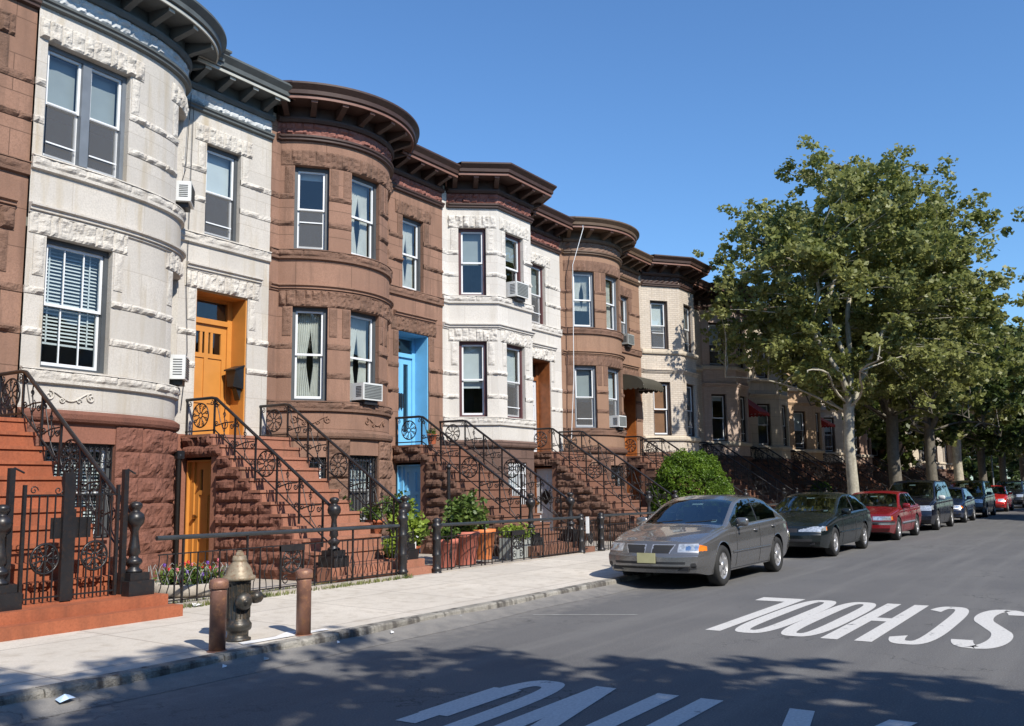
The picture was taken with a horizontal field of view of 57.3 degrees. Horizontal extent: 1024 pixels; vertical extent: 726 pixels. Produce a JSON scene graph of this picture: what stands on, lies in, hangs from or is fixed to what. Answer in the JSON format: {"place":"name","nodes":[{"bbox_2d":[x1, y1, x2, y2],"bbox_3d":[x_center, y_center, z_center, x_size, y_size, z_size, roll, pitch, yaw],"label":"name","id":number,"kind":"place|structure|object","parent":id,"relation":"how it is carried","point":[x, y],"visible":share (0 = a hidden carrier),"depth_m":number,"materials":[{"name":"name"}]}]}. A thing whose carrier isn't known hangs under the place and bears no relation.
{"place":"outdoors","nodes":[
{"label":"outdoors","id":0,"kind":"place"},
{"bbox_2d":[0,550,624,692],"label":"pavement","id":1,"kind":"structure","parent":0,"point":[26,663],"depth_m":10.92,"materials":[{"name":"concrete"}]},
{"bbox_2d":[206,578,228,653],"bbox_3d":[-2.776,2.381,8.856,0.200,0.685,0.200,-6,-9,33],"label":"bollard","id":2,"kind":"object","parent":1,"relation":"on","point":[218,587],"visible":1,"depth_m":8.80,"materials":[{"name":"metal"}]},
{"bbox_2d":[222,550,265,641],"bbox_3d":[-2.742,2.351,9.499,0.352,0.895,0.386,-3,-8,18],"label":"fire hydrant","id":3,"kind":"object","parent":1,"relation":"on","point":[239,576],"visible":0.91,"depth_m":9.38,"materials":[{"name":"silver metal"}]},
{"bbox_2d":[171,573,413,607],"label":"weeds","id":4,"kind":"object","parent":1,"relation":"on","point":[375,580],"visible":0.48,"depth_m":13.73,"materials":[{"name":"green plant"}]},
{"bbox_2d":[295,568,312,636],"bbox_3d":[-2.170,2.494,9.779,0.200,0.690,0.200,-6,-9,33],"label":"bollard","id":5,"kind":"object","parent":1,"relation":"on","point":[304,577],"visible":0.98,"depth_m":9.72,"materials":[{"name":"metal"}]},
{"bbox_2d":[692,134,1023,494],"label":"street tree","id":6,"kind":"object","parent":1,"relation":"on","point":[814,246],"visible":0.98,"depth_m":32.58,"materials":[{"name":"green plant"}]},
{"bbox_2d":[780,182,1023,486],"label":"street tree","id":7,"kind":"object","parent":1,"relation":"on","point":[890,407],"visible":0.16,"depth_m":37.91,"materials":[{"name":"green plant"}]},
{"bbox_2d":[823,269,1023,479],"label":"street tree","id":8,"kind":"object","parent":1,"relation":"on","point":[995,391],"visible":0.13,"depth_m":45.81,"materials":[{"name":"green plant"}]},
{"bbox_2d":[884,284,1023,480],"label":"street tree","id":9,"kind":"object","parent":1,"relation":"on","point":[1007,410],"visible":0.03,"depth_m":53.05,"materials":[{"name":"green plant"}]},
{"bbox_2d":[935,327,1023,480],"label":"street tree","id":10,"kind":"object","parent":1,"relation":"on","point":[984,436],"visible":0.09,"depth_m":60.79,"materials":[{"name":"green plant"}]},
{"bbox_2d":[945,392,1023,480],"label":"street tree","id":11,"kind":"object","parent":1,"relation":"on","point":[1010,454],"visible":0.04,"depth_m":72.39,"materials":[{"name":"green plant"}]},
{"bbox_2d":[168,541,613,604],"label":"paved front yard","id":12,"kind":"structure","parent":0,"point":[428,559],"depth_m":15.91,"materials":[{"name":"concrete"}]},
{"bbox_2d":[0,0,182,641],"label":"row house","id":13,"kind":"structure","parent":12,"relation":"on","point":[19,449],"depth_m":12.38,"materials":[{"name":"brown"}]},
{"bbox_2d":[0,504,22,611],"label":"stoop railing","id":14,"kind":"object","parent":13,"relation":"on","point":[11,597],"visible":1,"depth_m":9.77,"materials":[{"name":"black metal"}]},
{"bbox_2d":[5,467,24,583],"bbox_3d":[-5.295,1.851,9.969,0.066,1.481,0.201,-5,-9,27],"label":"gate post","id":15,"kind":"object","parent":13,"relation":"on","point":[10,487],"visible":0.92,"depth_m":9.94,"materials":[{"name":"black metal"}]},
{"bbox_2d":[22,585,110,603],"bbox_3d":[-5.201,2.789,10.605,0.380,0.450,1.350,-6,-9,33],"label":"entry step","id":16,"kind":"object","parent":13,"relation":"on","point":[54,592],"depth_m":10.63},
{"bbox_2d":[0,369,154,596],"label":"stoop railing","id":17,"kind":"object","parent":13,"relation":"on","point":[137,581],"visible":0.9,"depth_m":11.85,"materials":[{"name":"black metal"}]},
{"bbox_2d":[117,468,135,594],"bbox_3d":[-4.548,1.995,11.109,0.066,1.481,0.201,-5,-9,27],"label":"gate post","id":18,"kind":"object","parent":13,"relation":"on","point":[123,525],"visible":1,"depth_m":11.04,"materials":[{"name":"black metal"}]},
{"bbox_2d":[17,469,120,604],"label":"double gate","id":19,"kind":"structure","parent":18,"relation":"attached to","point":[68,527],"depth_m":10.43,"materials":[{"name":"black metal"}]},
{"bbox_2d":[148,558,226,597],"bbox_3d":[-4.624,3.033,13.324,1.118,0.478,1.148,-6,-9,33],"label":"round planter","id":20,"kind":"object","parent":12,"relation":"on","point":[202,578],"visible":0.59,"depth_m":12.99,"materials":[{"name":"concrete"}]},
{"bbox_2d":[15,0,432,583],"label":"row house","id":21,"kind":"structure","parent":12,"relation":"on","point":[108,327],"depth_m":15.80,"materials":[{"name":"stone"}]},
{"bbox_2d":[40,238,108,373],"bbox_3d":[-6.756,-0.838,14.337,0.190,1.958,1.118,-5,-9,30],"label":"window","id":22,"kind":"structure","parent":21,"relation":"in","point":[100,315],"depth_m":14.48,"materials":[{"name":"white glass"}]},
{"bbox_2d":[42,442,112,537],"bbox_3d":[-6.627,1.922,14.055,0.268,1.428,1.267,-5,-9,30],"label":"window","id":23,"kind":"structure","parent":21,"relation":"in","point":[105,451],"depth_m":14.39,"materials":[{"name":"grey glass"}]},
{"bbox_2d":[42,44,126,179],"bbox_3d":[-6.780,-3.888,14.771,0.202,1.798,1.457,-5,-9,30],"label":"window","id":24,"kind":"structure","parent":21,"relation":"in","point":[95,95],"depth_m":14.76,"materials":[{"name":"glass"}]},
{"bbox_2d":[172,450,184,567],"bbox_3d":[-5.711,2.568,15.988,0.124,2.140,0.140,-6,-9,33],"label":"downpipe","id":25,"kind":"object","parent":21,"relation":"attached to","point":[178,455],"visible":0.89,"depth_m":15.98,"materials":[{"name":"metal"}]},
{"bbox_2d":[169,354,189,386],"bbox_3d":[-5.888,0.141,16.340,0.452,0.510,0.525,1,-8,-12],"label":"air conditioner","id":26,"kind":"object","parent":21,"relation":"attached to","point":[179,371],"visible":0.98,"depth_m":16.13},
{"bbox_2d":[176,180,194,212],"bbox_3d":[-5.931,-2.961,16.758,0.452,0.450,0.525,1,-8,-12],"label":"air conditioner","id":27,"kind":"object","parent":21,"relation":"attached to","point":[185,196],"visible":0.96,"depth_m":16.55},
{"bbox_2d":[192,462,210,571],"bbox_3d":[-5.471,2.740,16.686,0.600,1.960,0.130,-6,-9,33],"label":"door","id":28,"kind":"structure","parent":21,"relation":"in","point":[201,516],"depth_m":16.77,"materials":[{"name":"orange paint"}]},
{"bbox_2d":[193,322,225,434],"bbox_3d":[-5.940,0.336,18.119,0.045,2.200,0.950,-6,-9,33],"label":"door","id":29,"kind":"structure","parent":21,"relation":"in","point":[209,378],"depth_m":18.22,"materials":[{"name":"orange paint"}]},
{"bbox_2d":[204,145,237,241],"bbox_3d":[-5.790,-3.291,18.399,0.182,1.798,0.838,-6,-9,33],"label":"window","id":30,"kind":"structure","parent":21,"relation":"in","point":[217,168],"depth_m":18.59,"materials":[{"name":"grey"}]},
{"bbox_2d":[224,365,244,400],"bbox_3d":[-5.437,0.385,18.343,0.330,0.690,0.240,-6,-9,33],"label":"mailbox","id":31,"kind":"object","parent":21,"relation":"attached to","point":[235,377],"visible":1,"depth_m":18.30,"materials":[{"name":"black paint"}]},
{"bbox_2d":[185,396,348,567],"bbox_3d":[-4.314,1.927,15.933,3.870,2.898,0.340,-6,-9,33],"label":"stoop railing","id":32,"kind":"object","parent":21,"relation":"on","point":[334,509],"visible":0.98,"depth_m":15.64,"materials":[{"name":"black metal"}]},
{"bbox_2d":[259,403,417,559],"bbox_3d":[-3.359,2.110,17.389,3.870,2.898,0.340,-6,-9,33],"label":"stoop railing","id":33,"kind":"object","parent":21,"relation":"on","point":[412,551],"visible":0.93,"depth_m":17.29,"materials":[{"name":"black metal"}]},
{"bbox_2d":[172,575,403,606],"bbox_3d":[-3.180,3.293,13.371,0.140,0.135,4.940,-6,-9,33],"label":"fence footing","id":34,"kind":"object","parent":12,"relation":"on","point":[291,589],"visible":0.14,"depth_m":13.81,"materials":[{"name":"concrete"}]},
{"bbox_2d":[155,524,399,603],"bbox_3d":[-3.135,2.840,13.513,0.060,0.910,4.650,-6,-9,33],"label":"iron fence","id":35,"kind":"object","parent":34,"relation":"on","point":[289,547],"visible":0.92,"depth_m":13.33,"materials":[{"name":"metal"}]},
{"bbox_2d":[397,509,407,575],"bbox_3d":[-1.814,2.999,15.542,0.217,1.160,0.223,-6,-9,33],"label":"fence post","id":36,"kind":"object","parent":12,"relation":"on","point":[402,518],"visible":0.84,"depth_m":15.49,"materials":[{"name":"black metal"}]},
{"bbox_2d":[385,498,429,548],"bbox_3d":[-1.915,3.113,17.187,0.815,1.276,0.890,1,-8,-12],"label":"shrub","id":37,"kind":"object","parent":12,"relation":"on","point":[417,525],"visible":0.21,"depth_m":17.11,"materials":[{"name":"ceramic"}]},
{"bbox_2d":[266,80,594,557],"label":"row house","id":38,"kind":"structure","parent":12,"relation":"on","point":[359,178],"depth_m":20.27,"materials":[{"name":"brown stone"}]},
{"bbox_2d":[291,307,326,400],"bbox_3d":[-4.209,-0.174,19.418,0.714,1.948,0.208,2,-8,-17],"label":"window","id":39,"kind":"structure","parent":38,"relation":"in","point":[302,324],"depth_m":19.45,"materials":[{"name":"white glass"}]},
{"bbox_2d":[294,167,328,249],"bbox_3d":[-4.248,-3.223,19.817,0.714,1.798,0.182,2,-8,-17],"label":"window","id":40,"kind":"structure","parent":38,"relation":"in","point":[318,175],"depth_m":19.79,"materials":[{"name":"grey"}]},
{"bbox_2d":[350,311,375,401],"bbox_3d":[-3.310,-0.093,20.113,0.214,1.948,0.891,-6,-9,33],"label":"window","id":41,"kind":"structure","parent":38,"relation":"in","point":[358,327],"depth_m":20.34,"materials":[{"name":"white glass"}]},
{"bbox_2d":[351,175,375,259],"bbox_3d":[-3.352,-3.140,20.524,0.214,1.798,0.891,-6,-9,33],"label":"window","id":42,"kind":"structure","parent":38,"relation":"in","point":[360,193],"depth_m":20.72,"materials":[{"name":"white glass"}]},
{"bbox_2d":[350,455,376,521],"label":"window","id":43,"kind":"structure","parent":38,"relation":"in","point":[362,461],"depth_m":19.85,"materials":[{"name":"grey"}]},
{"bbox_2d":[350,382,382,405],"bbox_3d":[-3.108,0.670,19.881,0.456,0.450,0.608,-6,-9,33],"label":"air conditioner","id":44,"kind":"object","parent":38,"relation":"attached to","point":[364,393],"visible":0.98,"depth_m":19.68,"materials":[{"name":"metal"}]},
{"bbox_2d":[398,357,410,444],"bbox_3d":[-2.734,0.941,22.939,0.121,2.200,0.890,-6,-9,33],"label":"door","id":45,"kind":"structure","parent":38,"relation":"in","point":[406,361],"depth_m":23.09,"materials":[{"name":"blue wood"}]},
{"bbox_2d":[402,217,419,291],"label":"window","id":46,"kind":"structure","parent":38,"relation":"in","point":[407,230],"depth_m":23.46,"materials":[{"name":"white glass"}]},
{"bbox_2d":[404,466,419,551],"bbox_3d":[-2.242,3.359,21.612,0.600,1.960,0.045,-6,-9,33],"label":"door","id":47,"kind":"structure","parent":38,"relation":"in","point":[411,473],"depth_m":21.69,"materials":[{"name":"wood"}]},
{"bbox_2d":[395,415,541,545],"bbox_3d":[-1.096,2.543,20.840,3.870,2.898,0.340,-6,-9,33],"label":"stoop railing","id":48,"kind":"object","parent":38,"relation":"on","point":[530,502],"visible":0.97,"depth_m":20.72,"materials":[{"name":"black metal"}]},
{"bbox_2d":[439,419,577,541],"bbox_3d":[-0.169,2.721,22.254,3.870,2.898,0.340,-6,-9,33],"label":"stoop railing","id":49,"kind":"object","parent":38,"relation":"on","point":[570,500],"visible":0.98,"depth_m":22.04,"materials":[{"name":"black metal"}]},
{"bbox_2d":[431,518,441,572],"bbox_3d":[-1.305,3.180,16.268,0.217,0.980,0.223,-6,-9,33],"label":"fence post","id":50,"kind":"object","parent":12,"relation":"on","point":[436,525],"visible":0.94,"depth_m":16.21,"materials":[{"name":"black metal"}]},
{"bbox_2d":[431,527,460,567],"bbox_3d":[-1.204,3.357,17.268,0.552,0.795,0.730,0,-8,-9],"label":"flower pot","id":51,"kind":"object","parent":12,"relation":"on","point":[446,531],"visible":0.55,"depth_m":17.10,"materials":[{"name":"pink ceramic"}]},
{"bbox_2d":[444,489,489,564],"bbox_3d":[-0.846,3.118,17.904,0.837,1.428,1.003,1,-8,-15],"label":"flower pot","id":52,"kind":"object","parent":12,"relation":"on","point":[465,509],"visible":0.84,"depth_m":17.67,"materials":[{"name":"orange ceramic"}]},
{"bbox_2d":[473,512,495,559],"bbox_3d":[-0.578,3.356,18.354,0.536,0.949,0.536,-6,-9,33],"label":"flower pot","id":53,"kind":"object","parent":12,"relation":"on","point":[480,527],"visible":0.46,"depth_m":18.14,"materials":[{"name":"orange ceramic"}]},
{"bbox_2d":[442,553,582,571],"bbox_3d":[0.103,3.934,18.376,0.140,0.110,5.300,-6,-9,33],"label":"fence footing","id":54,"kind":"object","parent":12,"relation":"on","point":[471,567],"visible":0.36,"depth_m":17.95,"materials":[{"name":"concrete"}]},
{"bbox_2d":[441,516,580,569],"bbox_3d":[0.097,3.503,18.434,0.060,0.880,5.100,-6,-9,33],"label":"iron fence","id":55,"kind":"object","parent":54,"relation":"on","point":[518,533],"visible":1,"depth_m":18.29,"materials":[{"name":"metal"}]},
{"bbox_2d":[498,523,535,559],"bbox_3d":[0.103,3.649,19.321,0.763,0.727,0.998,0,-8,-5],"label":"planter box","id":56,"kind":"object","parent":12,"relation":"on","point":[512,527],"visible":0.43,"depth_m":19.07,"materials":[{"name":"grey"}]},
{"bbox_2d":[442,161,651,540],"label":"row house","id":57,"kind":"structure","parent":12,"relation":"on","point":[502,223],"depth_m":24.93,"materials":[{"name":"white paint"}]},
{"bbox_2d":[458,229,485,294],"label":"window","id":58,"kind":"structure","parent":57,"relation":"in","point":[471,242],"depth_m":24.64,"materials":[{"name":"white glass"}]},
{"bbox_2d":[459,342,486,416],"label":"window","id":59,"kind":"structure","parent":57,"relation":"in","point":[472,355],"depth_m":24.25,"materials":[{"name":"white glass"}]},
{"bbox_2d":[505,234,520,281],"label":"window","id":60,"kind":"structure","parent":57,"relation":"in","point":[508,245],"depth_m":25.57,"materials":[{"name":"white glass"}]},
{"bbox_2d":[507,344,522,418],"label":"window","id":61,"kind":"structure","parent":57,"relation":"in","point":[511,349],"depth_m":25.12,"materials":[{"name":"grey"}]},
{"bbox_2d":[508,462,525,503],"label":"window","id":62,"kind":"structure","parent":57,"relation":"in","point":[514,479],"depth_m":24.64,"materials":[{"name":"grey"}]},
{"bbox_2d":[506,281,528,302],"bbox_3d":[0.103,-1.882,25.085,0.452,0.490,0.605,-6,-9,33],"label":"air conditioner","id":63,"kind":"object","parent":57,"relation":"attached to","point":[518,291],"visible":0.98,"depth_m":24.87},
{"bbox_2d":[531,264,542,323],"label":"window","id":64,"kind":"structure","parent":57,"relation":"in","point":[539,269],"depth_m":28.41,"materials":[{"name":"grey"}]},
{"bbox_2d":[536,469,552,530],"bbox_3d":[0.953,3.971,26.483,0.600,1.960,0.130,-6,-9,33],"label":"door","id":65,"kind":"structure","parent":57,"relation":"in","point":[546,474],"depth_m":26.55,"materials":[{"name":"white paint"}]},
{"bbox_2d":[534,427,652,517],"bbox_3d":[2.111,3.158,25.730,3.870,2.898,0.340,-6,-9,33],"label":"stoop railing","id":66,"kind":"object","parent":57,"relation":"on","point":[648,498],"visible":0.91,"depth_m":25.64,"materials":[{"name":"black metal"}]},
{"bbox_2d":[558,430,678,506],"bbox_3d":[3.060,3.340,27.177,3.870,2.898,0.340,-6,-9,33],"label":"stoop railing","id":67,"kind":"object","parent":57,"relation":"on","point":[674,495],"visible":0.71,"depth_m":27.15,"materials":[{"name":"black metal"}]},
{"bbox_2d":[604,512,653,549],"bbox_3d":[3.383,4.153,23.442,0.060,0.880,4.850,-6,-9,33],"label":"iron fence","id":68,"kind":"object","parent":12,"relation":"on","point":[624,514],"visible":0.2,"depth_m":22.05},
{"bbox_2d":[559,216,704,506],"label":"row house","id":69,"kind":"structure","parent":12,"relation":"on","point":[601,300],"depth_m":29.73,"materials":[{"name":"stone"}]},
{"bbox_2d":[572,271,593,326],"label":"window","id":70,"kind":"structure","parent":69,"relation":"in","point":[578,280],"depth_m":29.73,"materials":[{"name":"glass"}]},
{"bbox_2d":[574,365,596,427],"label":"window","id":71,"kind":"structure","parent":69,"relation":"in","point":[584,376],"depth_m":29.32,"materials":[{"name":"glass"}]},
{"bbox_2d":[605,275,616,330],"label":"window","id":72,"kind":"structure","parent":69,"relation":"in","point":[613,284],"depth_m":30.54,"materials":[{"name":"glass"}]},
{"bbox_2d":[608,367,618,427],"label":"window","id":73,"kind":"structure","parent":69,"relation":"in","point":[610,384],"depth_m":30.17,"materials":[{"name":"glass"}]},
{"bbox_2d":[623,374,663,393],"bbox_3d":[4.455,0.707,32.431,0.950,0.560,1.650,-6,-9,33],"label":"awning","id":74,"kind":"object","parent":69,"relation":"attached to","point":[644,385],"visible":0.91,"depth_m":31.85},
{"bbox_2d":[625,436,718,493],"bbox_3d":[5.274,3.764,30.554,3.870,2.898,0.340,-6,-9,33],"label":"stoop railing","id":75,"kind":"object","parent":69,"relation":"on","point":[655,451],"visible":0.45,"depth_m":31.12,"materials":[{"name":"black metal"}]},
{"bbox_2d":[646,447,734,511],"bbox_3d":[5.678,4.008,29.518,3.012,2.728,3.047,-6,-9,33],"label":"clipped bush","id":76,"kind":"object","parent":12,"relation":"on","point":[675,470],"visible":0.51,"depth_m":28.83,"materials":[{"name":"green plant"}]},
{"bbox_2d":[638,254,775,508],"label":"row house","id":77,"kind":"structure","parent":12,"relation":"on","point":[672,289],"depth_m":34.51,"materials":[{"name":"beige brick"}]},
{"bbox_2d":[650,301,667,348],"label":"window","id":78,"kind":"structure","parent":77,"relation":"in","point":[656,307],"depth_m":34.60,"materials":[{"name":"grey"}]},
{"bbox_2d":[653,382,670,435],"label":"window","id":79,"kind":"structure","parent":77,"relation":"in","point":[661,417],"depth_m":34.17,"materials":[{"name":"white glass"}]},
{"bbox_2d":[699,442,786,502],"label":"stoop railing","id":80,"kind":"object","parent":77,"relation":"on","point":[783,493],"visible":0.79,"depth_m":35.25,"materials":[{"name":"black metal"}]},
{"bbox_2d":[702,443,798,498],"bbox_3d":[9.358,4.546,36.783,3.870,2.898,0.340,-6,-9,33],"label":"stoop railing","id":81,"kind":"object","parent":77,"relation":"on","point":[761,474],"visible":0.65,"depth_m":36.80,"materials":[{"name":"black metal"}]},
{"bbox_2d":[698,282,803,502],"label":"row house","id":82,"kind":"structure","parent":12,"relation":"on","point":[726,419],"depth_m":39.12,"materials":[{"name":"stone"}]},
{"bbox_2d":[711,394,726,440],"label":"window","id":83,"kind":"structure","parent":82,"relation":"in","point":[714,397],"depth_m":38.93,"materials":[{"name":"black glass"}]},
{"bbox_2d":[750,446,827,491],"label":"stoop railing","id":84,"kind":"object","parent":82,"relation":"on","point":[804,482],"visible":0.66,"depth_m":40.21,"materials":[{"name":"black metal"}]},
{"bbox_2d":[750,447,837,491],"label":"stoop railing","id":85,"kind":"object","parent":82,"relation":"on","point":[816,482],"visible":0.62,"depth_m":41.54,"materials":[{"name":"black metal"}]},
{"bbox_2d":[746,305,843,492],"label":"row house","id":86,"kind":"structure","parent":12,"relation":"on","point":[771,432],"depth_m":43.79,"materials":[{"name":"beige stone"}]},
{"bbox_2d":[790,450,860,493],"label":"stoop railing","id":87,"kind":"object","parent":86,"relation":"on","point":[817,474],"visible":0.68,"depth_m":45.03,"materials":[{"name":"black metal"}]},
{"bbox_2d":[786,373,863,493],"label":"row house","id":88,"kind":"structure","parent":12,"relation":"on","point":[805,430],"depth_m":48.54,"materials":[{"name":"stone"}]},
{"bbox_2d":[820,401,887,490],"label":"row house","id":89,"kind":"structure","parent":12,"relation":"on","point":[832,440],"depth_m":53.28,"materials":[{"name":"stone"}]},
{"bbox_2d":[854,413,889,489],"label":"row house","id":90,"kind":"structure","parent":12,"relation":"on","point":[863,449],"depth_m":58.08,"materials":[{"name":"stone"}]},
{"bbox_2d":[870,400,923,471],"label":"street tree","id":91,"kind":"object","parent":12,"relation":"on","point":[907,457],"visible":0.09,"depth_m":61.64,"materials":[{"name":"green plant"}]},
{"bbox_2d":[935,438,953,480],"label":"row house","id":92,"kind":"structure","parent":12,"relation":"on","point":[940,459],"depth_m":81.97,"materials":[{"name":"stone"}]},
{"bbox_3d":[-2.331,3.514,17.440,0.600,0.560,1.200,-6,-9,33],"label":"garden table","id":93,"kind":"object","parent":12,"relation":"on","visible":0},
{"bbox_2d":[362,500,390,533],"bbox_3d":[-2.487,2.852,17.206,0.527,0.685,0.727,1,-8,-15],"label":"flower pot","id":94,"kind":"object","parent":93,"relation":"on","point":[375,520],"visible":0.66,"depth_m":17.08,"materials":[{"name":"ceramic"}]},
{"bbox_2d":[7,505,1023,725],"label":"road","id":95,"kind":"structure","parent":0,"point":[664,641],"depth_m":8.70,"materials":[{"name":"asphalt"}]},
{"bbox_2d":[0,505,1014,725],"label":"gutter","id":96,"kind":"object","parent":95,"relation":"on","point":[15,713],"visible":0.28,"depth_m":8.97,"materials":[{"name":"concrete"}]},
{"bbox_2d":[397,680,915,725],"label":"road marking","id":97,"kind":"object","parent":95,"relation":"on","point":[558,713],"visible":1,"depth_m":6.83,"materials":[{"name":"paint"}]},
{"bbox_2d":[609,494,788,585],"bbox_3d":[3.502,3.119,16.961,2.090,1.454,5.097,-6,-9,33],"label":"parked car","id":98,"kind":"object","parent":95,"relation":"on","point":[715,539],"visible":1,"depth_m":15.85,"materials":[{"name":"grey paint"}]},
{"bbox_2d":[773,492,871,555],"bbox_3d":[7.425,3.890,22.997,2.109,1.430,5.297,-6,-9,33],"label":"parked car","id":99,"kind":"object","parent":95,"relation":"on","point":[830,523],"visible":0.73,"depth_m":22.04,"materials":[{"name":"green paint"}]},
{"bbox_2d":[706,597,1023,648],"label":"road marking","id":100,"kind":"object","parent":95,"relation":"on","point":[1000,636],"visible":1,"depth_m":11.01,"materials":[{"name":"paint"}]},
{"bbox_2d":[852,491,921,539],"bbox_3d":[11.215,4.631,28.775,2.167,1.400,5.197,-6,-9,33],"label":"parked car","id":101,"kind":"object","parent":95,"relation":"on","point":[895,514],"visible":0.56,"depth_m":27.93,"materials":[{"name":"red paint"}]},
{"bbox_2d":[888,480,953,529],"bbox_3d":[14.826,5.154,34.308,2.225,1.740,5.247,-6,-9,33],"label":"parked minivan","id":102,"kind":"object","parent":95,"relation":"on","point":[933,499],"visible":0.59,"depth_m":33.35,"materials":[{"name":"grey paint"}]},
{"bbox_2d":[948,487,975,522],"bbox_3d":[18.491,5.986,39.785,2.070,1.454,4.465,-6,-9,33],"label":"parked car","id":103,"kind":"object","parent":95,"relation":"on","point":[964,503],"visible":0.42,"depth_m":38.85,"materials":[{"name":"blue paint"}]},
{"bbox_2d":[949,480,995,516],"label":"parked minivan","id":104,"kind":"object","parent":95,"relation":"on","point":[982,493],"visible":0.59,"depth_m":44.65,"materials":[{"name":"green paint"}]},
{"bbox_2d":[991,485,1013,511],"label":"parked car","id":105,"kind":"object","parent":95,"relation":"on","point":[1004,498],"visible":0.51,"depth_m":52.62,"materials":[{"name":"paint"}]},
{"bbox_2d":[996,480,1023,507],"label":"parked minivan","id":106,"kind":"object","parent":95,"relation":"on","point":[1016,487],"visible":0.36,"depth_m":59.87,"materials":[{"name":"black paint"}]},
{"bbox_2d":[197,0,1023,479],"label":"sky","id":107,"kind":"structure","parent":0,"point":[649,116],"materials":[{"name":"blue"}]},
{"label":"ground","id":108,"kind":"structure","parent":0,"visible":0},
{"bbox_2d":[0,547,793,705],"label":"kerb","id":109,"kind":"structure","parent":108,"relation":"on","point":[123,677],"depth_m":8.97,"materials":[{"name":"concrete"}]},
{"bbox_2d":[962,450,1019,484],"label":"street tree","id":110,"kind":"object","parent":108,"relation":"on","point":[970,466],"visible":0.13,"depth_m":130.79,"materials":[{"name":"plant"}]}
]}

